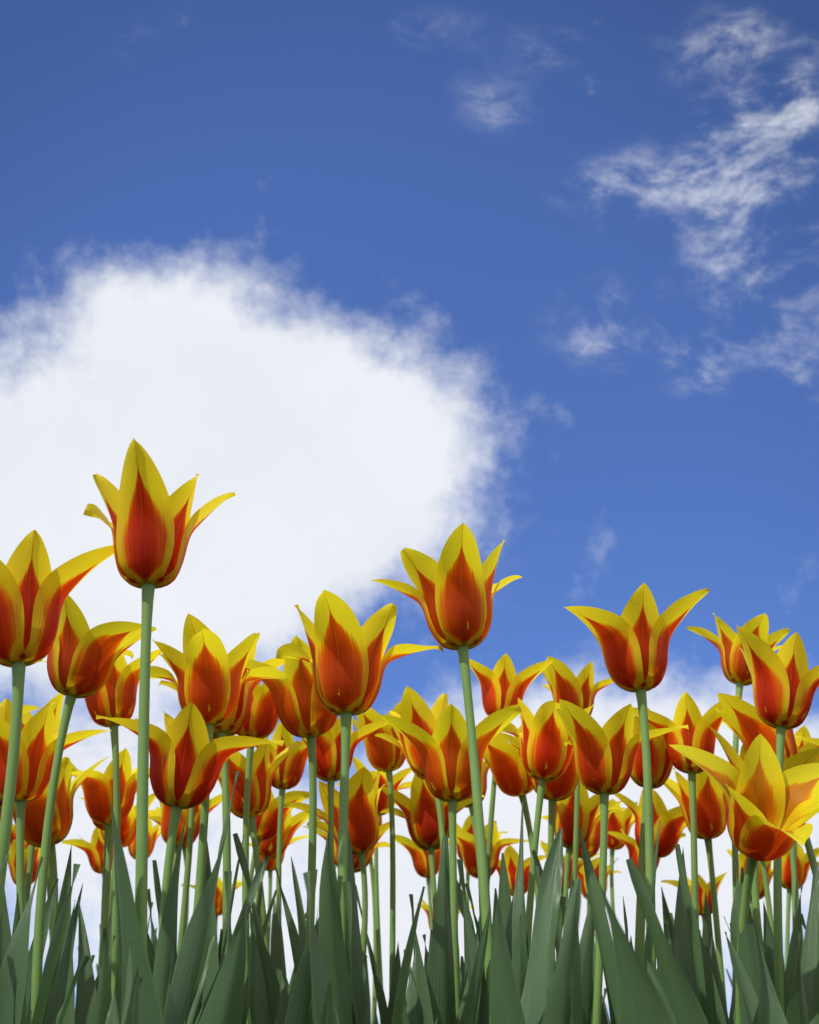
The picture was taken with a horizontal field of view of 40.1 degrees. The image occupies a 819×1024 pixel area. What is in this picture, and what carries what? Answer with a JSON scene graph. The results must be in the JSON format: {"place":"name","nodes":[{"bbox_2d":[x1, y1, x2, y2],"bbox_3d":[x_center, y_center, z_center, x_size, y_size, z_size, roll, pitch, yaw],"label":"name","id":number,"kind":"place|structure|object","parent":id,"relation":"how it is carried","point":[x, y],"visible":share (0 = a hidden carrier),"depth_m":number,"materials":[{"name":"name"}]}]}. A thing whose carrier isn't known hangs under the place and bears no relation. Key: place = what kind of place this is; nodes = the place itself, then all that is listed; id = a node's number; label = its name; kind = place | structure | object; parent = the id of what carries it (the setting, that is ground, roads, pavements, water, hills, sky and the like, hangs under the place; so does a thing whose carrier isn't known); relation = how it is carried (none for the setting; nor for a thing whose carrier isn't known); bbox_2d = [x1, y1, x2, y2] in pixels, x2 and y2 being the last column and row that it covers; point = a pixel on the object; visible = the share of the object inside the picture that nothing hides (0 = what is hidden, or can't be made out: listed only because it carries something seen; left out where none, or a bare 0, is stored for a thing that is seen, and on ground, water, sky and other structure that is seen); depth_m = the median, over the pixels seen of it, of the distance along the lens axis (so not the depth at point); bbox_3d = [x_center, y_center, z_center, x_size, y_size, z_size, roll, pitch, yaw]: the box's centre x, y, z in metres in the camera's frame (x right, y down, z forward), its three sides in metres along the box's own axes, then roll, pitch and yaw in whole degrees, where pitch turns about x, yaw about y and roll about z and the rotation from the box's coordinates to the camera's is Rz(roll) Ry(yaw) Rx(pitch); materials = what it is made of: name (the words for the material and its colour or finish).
{"place":"outdoors","nodes":[
{"label":"outdoors","id":0,"kind":"place"},
{"bbox_2d":[0,0,818,1023],"label":"sky","id":1,"kind":"structure","parent":0,"point":[539,277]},
{"bbox_2d":[760,861,784,971],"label":"tulip","id":2,"kind":"object","parent":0,"point":[767,892],"visible":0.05,"depth_m":1.50,"materials":[{"name":"green plant"}]},
{"label":"ground","id":3,"kind":"structure","parent":0,"visible":0},
{"bbox_2d":[0,853,8,876],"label":"tulip leaves","id":4,"kind":"object","parent":3,"relation":"on","point":[5,857],"visible":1,"depth_m":0.58,"materials":[{"name":"green plant"}]},
{"bbox_2d":[10,824,28,849],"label":"tulip","id":5,"kind":"object","parent":3,"relation":"on","point":[13,835],"visible":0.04,"depth_m":2.20,"materials":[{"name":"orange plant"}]},
{"bbox_2d":[8,839,40,884],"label":"tulip","id":6,"kind":"object","parent":3,"relation":"on","point":[12,858],"visible":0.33,"depth_m":1.88,"materials":[{"name":"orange plant"}]},
{"bbox_2d":[0,699,54,811],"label":"tulip","id":7,"kind":"object","parent":3,"relation":"on","point":[5,708],"visible":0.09,"depth_m":1.04,"materials":[{"name":"yellow plant"}]},
{"bbox_2d":[0,878,58,1023],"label":"tulip leaves","id":8,"kind":"object","parent":3,"relation":"on","point":[6,937],"visible":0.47,"depth_m":0.81,"materials":[{"name":"green plant"}]},
{"bbox_2d":[22,705,40,713],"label":"tulip","id":9,"kind":"object","parent":3,"relation":"on","point":[27,708],"visible":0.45,"depth_m":1.23,"materials":[{"name":"yellow plant"}]},
{"bbox_2d":[21,693,63,906],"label":"tulip","id":10,"kind":"object","parent":3,"relation":"on","point":[56,706],"visible":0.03,"depth_m":1.36,"materials":[{"name":"yellow plant"}]},
{"bbox_2d":[0,857,89,1023],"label":"tulip leaves","id":11,"kind":"object","parent":3,"relation":"on","point":[13,971],"visible":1,"depth_m":0.67,"materials":[{"name":"green plant"}]},
{"bbox_2d":[0,704,115,1023],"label":"tulip","id":12,"kind":"object","parent":3,"relation":"on","point":[38,739],"visible":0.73,"depth_m":0.93,"materials":[{"name":"orange plant"}]},
{"bbox_2d":[0,530,115,1023],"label":"tulip","id":13,"kind":"object","parent":3,"relation":"on","point":[35,590],"visible":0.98,"depth_m":0.70,"materials":[{"name":"orange plant"}]},
{"bbox_2d":[13,756,108,944],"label":"tulip","id":14,"kind":"object","parent":3,"relation":"on","point":[67,787],"visible":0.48,"depth_m":1.22,"materials":[{"name":"orange plant"}]},
{"bbox_2d":[47,771,94,963],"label":"tulip","id":15,"kind":"object","parent":3,"relation":"on","point":[49,890],"visible":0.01,"depth_m":1.41,"materials":[{"name":"green plant"}]},
{"bbox_2d":[29,977,142,1023],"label":"tulip leaves","id":16,"kind":"object","parent":3,"relation":"on","point":[112,1017],"visible":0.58,"depth_m":0.56,"materials":[{"name":"green plant"}]},
{"bbox_2d":[62,827,112,974],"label":"tulip","id":17,"kind":"object","parent":3,"relation":"on","point":[93,850],"visible":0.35,"depth_m":1.91,"materials":[{"name":"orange plant"}]},
{"bbox_2d":[31,595,156,1023],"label":"tulip","id":18,"kind":"object","parent":3,"relation":"on","point":[82,656],"visible":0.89,"depth_m":0.86,"materials":[{"name":"orange plant"}]},
{"bbox_2d":[39,645,170,995],"bbox_3d":[-0.279,0.388,1.026,0.151,0.563,0.124,-7,-27,15],"label":"tulip","id":19,"kind":"object","parent":3,"relation":"on","point":[115,696],"visible":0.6,"depth_m":1.11,"materials":[{"name":"orange plant"}]},
{"bbox_2d":[71,748,149,980],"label":"tulip","id":20,"kind":"object","parent":3,"relation":"on","point":[97,787],"visible":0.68,"depth_m":1.32,"materials":[{"name":"orange plant"}]},
{"bbox_2d":[72,770,153,930],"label":"tulip","id":21,"kind":"object","parent":3,"relation":"on","point":[101,827],"visible":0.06,"depth_m":1.41,"materials":[{"name":"green plant"}]},
{"bbox_2d":[77,793,160,947],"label":"tulip","id":22,"kind":"object","parent":3,"relation":"on","point":[128,832],"visible":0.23,"depth_m":1.65,"materials":[{"name":"orange plant"}]},
{"bbox_2d":[113,844,171,1023],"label":"tulip leaves","id":23,"kind":"object","parent":3,"relation":"on","point":[118,985],"visible":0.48,"depth_m":0.68,"materials":[{"name":"green plant"}]},
{"bbox_2d":[128,818,160,859],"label":"tulip","id":24,"kind":"object","parent":3,"relation":"on","point":[154,833],"visible":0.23,"depth_m":2.07,"materials":[{"name":"yellow plant"}]},
{"bbox_2d":[121,942,185,1023],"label":"tulip leaves","id":25,"kind":"object","parent":3,"relation":"on","point":[131,1015],"visible":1,"depth_m":0.51,"materials":[{"name":"green plant"}]},
{"bbox_2d":[83,438,246,1023],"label":"tulip","id":26,"kind":"object","parent":3,"relation":"on","point":[153,525],"visible":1,"depth_m":0.67,"materials":[{"name":"orange plant"}]},
{"bbox_2d":[148,807,188,928],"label":"tulip","id":27,"kind":"object","parent":3,"relation":"on","point":[156,819],"visible":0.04,"depth_m":1.92,"materials":[{"name":"green plant"}]},
{"bbox_2d":[147,711,213,955],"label":"tulip","id":28,"kind":"object","parent":3,"relation":"on","point":[168,720],"visible":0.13,"depth_m":1.20,"materials":[{"name":"green plant"}]},
{"bbox_2d":[96,702,283,1023],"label":"tulip","id":29,"kind":"object","parent":3,"relation":"on","point":[188,759],"visible":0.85,"depth_m":0.81,"materials":[{"name":"orange plant"}]},
{"bbox_2d":[159,794,221,871],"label":"tulip","id":30,"kind":"object","parent":3,"relation":"on","point":[215,801],"visible":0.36,"depth_m":1.54,"materials":[{"name":"orange plant"}]},
{"bbox_2d":[200,842,218,1004],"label":"tulip leaves","id":31,"kind":"object","parent":3,"relation":"on","point":[213,967],"visible":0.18,"depth_m":0.84,"materials":[{"name":"green plant"}]},
{"bbox_2d":[181,877,241,925],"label":"tulip","id":32,"kind":"object","parent":3,"relation":"on","point":[218,901],"visible":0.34,"depth_m":2.13,"materials":[{"name":"orange plant"}]},
{"bbox_2d":[138,629,286,1023],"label":"tulip","id":33,"kind":"object","parent":3,"relation":"on","point":[208,670],"visible":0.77,"depth_m":0.90,"materials":[{"name":"orange plant"}]},
{"bbox_2d":[158,614,284,1023],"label":"tulip","id":34,"kind":"object","parent":3,"relation":"on","point":[234,724],"visible":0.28,"depth_m":1.05,"materials":[{"name":"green plant"}]},
{"bbox_2d":[217,737,317,986],"bbox_3d":[-0.173,0.472,1.121,0.122,0.496,0.116,14,-30,-27],"label":"tulip","id":35,"kind":"object","parent":3,"relation":"on","point":[263,771],"visible":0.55,"depth_m":1.17,"materials":[{"name":"orange plant"}]},
{"bbox_2d":[236,722,307,930],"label":"tulip","id":36,"kind":"object","parent":3,"relation":"on","point":[288,773],"visible":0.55,"depth_m":1.43,"materials":[{"name":"orange plant"}]},
{"bbox_2d":[237,683,317,1023],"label":"tulip","id":37,"kind":"object","parent":3,"relation":"on","point":[262,720],"visible":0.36,"depth_m":1.14,"materials":[{"name":"orange plant"}]},
{"bbox_2d":[249,791,308,882],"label":"tulip","id":38,"kind":"object","parent":3,"relation":"on","point":[266,823],"visible":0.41,"depth_m":1.51,"materials":[{"name":"orange plant"}]},
{"bbox_2d":[249,835,308,947],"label":"tulip","id":39,"kind":"object","parent":3,"relation":"on","point":[271,866],"visible":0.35,"depth_m":1.98,"materials":[{"name":"green plant"}]},
{"bbox_2d":[224,865,336,1023],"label":"tulip leaves","id":40,"kind":"object","parent":3,"relation":"on","point":[294,1007],"visible":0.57,"depth_m":0.69,"materials":[{"name":"green plant"}]},
{"bbox_2d":[255,811,308,904],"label":"tulip","id":41,"kind":"object","parent":3,"relation":"on","point":[268,848],"visible":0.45,"depth_m":1.73,"materials":[{"name":"orange plant"}]},
{"bbox_2d":[245,635,337,1023],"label":"tulip","id":42,"kind":"object","parent":3,"relation":"on","point":[302,711],"visible":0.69,"depth_m":1.01,"materials":[{"name":"orange plant"}]},
{"bbox_2d":[233,833,366,1023],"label":"tulip leaves","id":43,"kind":"object","parent":3,"relation":"on","point":[263,987],"visible":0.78,"depth_m":0.84,"materials":[{"name":"green plant"}]},
{"bbox_2d":[302,826,337,866],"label":"tulip","id":44,"kind":"object","parent":3,"relation":"on","point":[322,834],"visible":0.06,"depth_m":1.90,"materials":[{"name":"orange plant"}]},
{"bbox_2d":[284,767,384,965],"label":"tulip","id":45,"kind":"object","parent":3,"relation":"on","point":[363,821],"visible":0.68,"depth_m":1.29,"materials":[{"name":"orange plant"}]},
{"bbox_2d":[286,716,388,990],"bbox_3d":[-0.083,0.461,1.139,0.115,0.531,0.110,-10,-28,19],"label":"tulip","id":46,"kind":"object","parent":3,"relation":"on","point":[328,752],"visible":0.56,"depth_m":1.22,"materials":[{"name":"orange plant"}]},
{"bbox_2d":[307,817,389,872],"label":"tulip","id":47,"kind":"object","parent":3,"relation":"on","point":[383,828],"visible":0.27,"depth_m":1.54,"materials":[{"name":"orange plant"}]},
{"bbox_2d":[317,803,396,1023],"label":"tulip","id":48,"kind":"object","parent":3,"relation":"on","point":[371,867],"visible":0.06,"depth_m":1.70,"materials":[{"name":"green plant"}]},
{"bbox_2d":[276,590,443,1023],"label":"tulip","id":49,"kind":"object","parent":3,"relation":"on","point":[349,661],"visible":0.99,"depth_m":0.76,"materials":[{"name":"orange plant"}]},
{"bbox_2d":[303,871,438,1023],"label":"tulip leaves","id":50,"kind":"object","parent":3,"relation":"on","point":[324,1008],"visible":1,"depth_m":0.51,"materials":[{"name":"green plant"}]},
{"bbox_2d":[335,757,411,1023],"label":"tulip","id":51,"kind":"object","parent":3,"relation":"on","point":[398,779],"visible":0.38,"depth_m":1.64,"materials":[{"name":"green plant"}]},
{"bbox_2d":[353,702,409,1023],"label":"tulip","id":52,"kind":"object","parent":3,"relation":"on","point":[386,756],"visible":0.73,"depth_m":1.31,"materials":[{"name":"green plant"}]},
{"bbox_2d":[375,686,460,977],"bbox_3d":[0.009,0.459,1.160,0.100,0.552,0.108,0,-26,0],"label":"tulip","id":53,"kind":"object","parent":3,"relation":"on","point":[415,709],"visible":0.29,"depth_m":1.24,"materials":[{"name":"yellow plant"}]},
{"bbox_2d":[395,835,448,980],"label":"tulip","id":54,"kind":"object","parent":3,"relation":"on","point":[420,858],"visible":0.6,"depth_m":1.97,"materials":[{"name":"orange plant"}]},
{"bbox_2d":[380,775,484,921],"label":"tulip","id":55,"kind":"object","parent":3,"relation":"on","point":[418,814],"visible":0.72,"depth_m":1.34,"materials":[{"name":"orange plant"}]},
{"bbox_2d":[409,835,479,1023],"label":"tulip leaves","id":56,"kind":"object","parent":3,"relation":"on","point":[437,987],"visible":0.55,"depth_m":0.85,"materials":[{"name":"green plant"}]},
{"bbox_2d":[401,908,489,1023],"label":"tulip leaves","id":57,"kind":"object","parent":3,"relation":"on","point":[412,1012],"visible":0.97,"depth_m":0.70,"materials":[{"name":"green plant"}]},
{"bbox_2d":[416,899,474,928],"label":"tulip","id":58,"kind":"object","parent":3,"relation":"on","point":[425,906],"visible":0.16,"depth_m":2.27,"materials":[{"name":"yellow plant"}]},
{"bbox_2d":[371,523,528,1023],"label":"tulip","id":59,"kind":"object","parent":3,"relation":"on","point":[454,592],"visible":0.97,"depth_m":0.80,"materials":[{"name":"orange plant"}]},
{"bbox_2d":[380,704,521,1017],"bbox_3d":[0.036,0.392,0.913,0.122,0.457,0.124,0,-26,0],"label":"tulip","id":60,"kind":"object","parent":3,"relation":"on","point":[443,751],"visible":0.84,"depth_m":0.96,"materials":[{"name":"orange plant"}]},
{"bbox_2d":[464,883,479,944],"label":"tulip leaves","id":61,"kind":"object","parent":3,"relation":"on","point":[472,906],"visible":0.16,"depth_m":0.84,"materials":[{"name":"green plant"}]},
{"bbox_2d":[457,760,489,1002],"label":"tulip","id":62,"kind":"object","parent":3,"relation":"on","point":[485,767],"visible":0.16,"depth_m":1.49,"materials":[{"name":"green plant"}]},
{"bbox_2d":[456,815,507,905],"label":"tulip","id":63,"kind":"object","parent":3,"relation":"on","point":[467,826],"visible":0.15,"depth_m":1.98,"materials":[{"name":"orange plant"}]},
{"bbox_2d":[456,822,528,968],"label":"tulip","id":64,"kind":"object","parent":3,"relation":"on","point":[465,841],"visible":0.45,"depth_m":1.65,"materials":[{"name":"orange plant"}]},
{"bbox_2d":[407,878,581,1023],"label":"tulip leaves","id":65,"kind":"object","parent":3,"relation":"on","point":[558,1009],"visible":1,"depth_m":0.48,"materials":[{"name":"green plant"}]},
{"bbox_2d":[460,653,553,996],"bbox_3d":[0.111,0.480,1.301,0.118,0.638,0.118,4,-26,-9],"label":"tulip","id":66,"kind":"object","parent":3,"relation":"on","point":[503,684],"visible":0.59,"depth_m":1.39,"materials":[{"name":"orange plant"}]},
{"bbox_2d":[496,845,546,895],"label":"tulip","id":67,"kind":"object","parent":3,"relation":"on","point":[511,855],"visible":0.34,"depth_m":1.82,"materials":[{"name":"orange plant"}]},
{"bbox_2d":[483,725,565,967],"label":"tulip","id":68,"kind":"object","parent":3,"relation":"on","point":[502,759],"visible":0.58,"depth_m":1.26,"materials":[{"name":"orange plant"}]},
{"bbox_2d":[457,698,593,953],"bbox_3d":[0.127,0.422,1.027,0.130,0.502,0.127,-17,-31,31],"label":"tulip","id":69,"kind":"object","parent":3,"relation":"on","point":[546,753],"visible":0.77,"depth_m":1.08,"materials":[{"name":"orange plant"}]},
{"bbox_2d":[490,828,582,1023],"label":"tulip leaves","id":70,"kind":"object","parent":3,"relation":"on","point":[507,1006],"visible":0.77,"depth_m":0.67,"materials":[{"name":"green plant"}]},
{"bbox_2d":[497,717,578,967],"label":"tulip","id":71,"kind":"object","parent":3,"relation":"on","point":[563,786],"visible":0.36,"depth_m":1.16,"materials":[{"name":"orange plant"}]},
{"bbox_2d":[540,840,599,895],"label":"tulip","id":72,"kind":"object","parent":3,"relation":"on","point":[544,846],"visible":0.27,"depth_m":1.86,"materials":[{"name":"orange plant"}]},
{"bbox_2d":[541,656,613,963],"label":"tulip","id":73,"kind":"object","parent":3,"relation":"on","point":[580,690],"visible":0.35,"depth_m":1.41,"materials":[{"name":"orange plant"}]},
{"bbox_2d":[541,801,621,1005],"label":"tulip","id":74,"kind":"object","parent":3,"relation":"on","point":[593,844],"visible":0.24,"depth_m":1.63,"materials":[{"name":"orange plant"}]},
{"bbox_2d":[554,782,624,921],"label":"tulip","id":75,"kind":"object","parent":3,"relation":"on","point":[589,814],"visible":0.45,"depth_m":1.48,"materials":[{"name":"orange plant"}]},
{"bbox_2d":[578,857,621,947],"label":"tulip","id":76,"kind":"object","parent":3,"relation":"on","point":[595,864],"visible":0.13,"depth_m":2.00,"materials":[{"name":"orange plant"}]},
{"bbox_2d":[532,699,688,1023],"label":"tulip","id":77,"kind":"object","parent":3,"relation":"on","point":[605,754],"visible":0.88,"depth_m":0.97,"materials":[{"name":"orange plant"}]},
{"bbox_2d":[564,707,672,1023],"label":"tulip","id":78,"kind":"object","parent":3,"relation":"on","point":[661,766],"visible":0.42,"depth_m":1.20,"materials":[{"name":"orange plant"}]},
{"bbox_2d":[607,799,637,943],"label":"tulip","id":79,"kind":"object","parent":3,"relation":"on","point":[619,820],"visible":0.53,"depth_m":1.99,"materials":[{"name":"orange plant"}]},
{"bbox_2d":[596,876,676,1023],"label":"tulip leaves","id":80,"kind":"object","parent":3,"relation":"on","point":[642,998],"visible":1,"depth_m":0.45,"materials":[{"name":"green plant"}]},
{"bbox_2d":[565,583,709,1023],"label":"tulip","id":81,"kind":"object","parent":3,"relation":"on","point":[633,640],"visible":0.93,"depth_m":0.87,"materials":[{"name":"orange plant"}]},
{"bbox_2d":[594,789,686,962],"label":"tulip","id":82,"kind":"object","parent":3,"relation":"on","point":[673,825],"visible":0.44,"depth_m":1.53,"materials":[{"name":"orange plant"}]},
{"bbox_2d":[602,829,685,1023],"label":"tulip","id":83,"kind":"object","parent":3,"relation":"on","point":[629,842],"visible":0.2,"depth_m":1.79,"materials":[{"name":"orange plant"}]},
{"bbox_2d":[633,691,739,951],"bbox_3d":[0.285,0.446,1.104,0.120,0.527,0.115,0,-26,0],"label":"tulip","id":84,"kind":"object","parent":3,"relation":"on","point":[699,734],"visible":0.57,"depth_m":1.17,"materials":[{"name":"orange plant"}]},
{"bbox_2d":[626,858,758,1023],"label":"tulip leaves","id":85,"kind":"object","parent":3,"relation":"on","point":[683,1002],"visible":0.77,"depth_m":0.66,"materials":[{"name":"green plant"}]},
{"bbox_2d":[661,871,727,923],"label":"tulip","id":86,"kind":"object","parent":3,"relation":"on","point":[703,886],"visible":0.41,"depth_m":1.97,"materials":[{"name":"orange plant"}]},
{"bbox_2d":[664,762,729,1023],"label":"tulip","id":87,"kind":"object","parent":3,"relation":"on","point":[711,809],"visible":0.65,"depth_m":1.28,"materials":[{"name":"orange plant"}]},
{"bbox_2d":[686,612,790,1023],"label":"tulip","id":88,"kind":"object","parent":3,"relation":"on","point":[728,645],"visible":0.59,"depth_m":1.29,"materials":[{"name":"orange plant"}]},
{"bbox_2d":[670,734,818,1023],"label":"tulip","id":89,"kind":"object","parent":3,"relation":"on","point":[772,808],"visible":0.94,"depth_m":0.81,"materials":[{"name":"yellow plant"}]},
{"bbox_2d":[726,849,772,985],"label":"tulip","id":90,"kind":"object","parent":3,"relation":"on","point":[742,860],"visible":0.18,"depth_m":1.87,"materials":[{"name":"orange plant"}]},
{"bbox_2d":[708,725,818,988],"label":"tulip","id":91,"kind":"object","parent":3,"relation":"on","point":[736,760],"visible":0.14,"depth_m":1.02,"materials":[{"name":"yellow plant"}]},
{"bbox_2d":[714,693,816,929],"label":"tulip","id":92,"kind":"object","parent":3,"relation":"on","point":[744,723],"visible":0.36,"depth_m":1.09,"materials":[{"name":"yellow plant"}]},
{"bbox_2d":[725,932,808,1023],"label":"tulip leaves","id":93,"kind":"object","parent":3,"relation":"on","point":[797,1012],"visible":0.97,"depth_m":0.66,"materials":[{"name":"green plant"}]},
{"bbox_2d":[754,921,787,1023],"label":"tulip leaves","id":94,"kind":"object","parent":3,"relation":"on","point":[770,1010],"visible":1,"depth_m":0.55,"materials":[{"name":"green plant"}]},
{"bbox_2d":[724,625,818,1017],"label":"tulip","id":95,"kind":"object","parent":3,"relation":"on","point":[785,682],"visible":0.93,"depth_m":0.99,"materials":[{"name":"orange plant"}]},
{"bbox_2d":[729,860,818,1023],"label":"tulip leaves","id":96,"kind":"object","parent":3,"relation":"on","point":[747,951],"visible":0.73,"depth_m":0.82,"materials":[{"name":"green plant"}]},
{"bbox_2d":[782,842,818,969],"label":"tulip","id":97,"kind":"object","parent":3,"relation":"on","point":[803,865],"visible":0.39,"depth_m":1.79,"materials":[{"name":"orange plant"}]},
{"bbox_2d":[784,738,818,975],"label":"tulip","id":98,"kind":"object","parent":3,"relation":"on","point":[807,746],"visible":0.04,"depth_m":1.32,"materials":[{"name":"green plant"}]},
{"bbox_2d":[792,725,818,929],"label":"tulip","id":99,"kind":"object","parent":3,"relation":"on","point":[803,731],"visible":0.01,"depth_m":1.42,"materials":[{"name":"yellow plant"}]},
{"bbox_2d":[794,735,818,746],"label":"tulip","id":100,"kind":"object","parent":3,"relation":"on","point":[814,741],"visible":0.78,"depth_m":1.17,"materials":[{"name":"yellow plant"}]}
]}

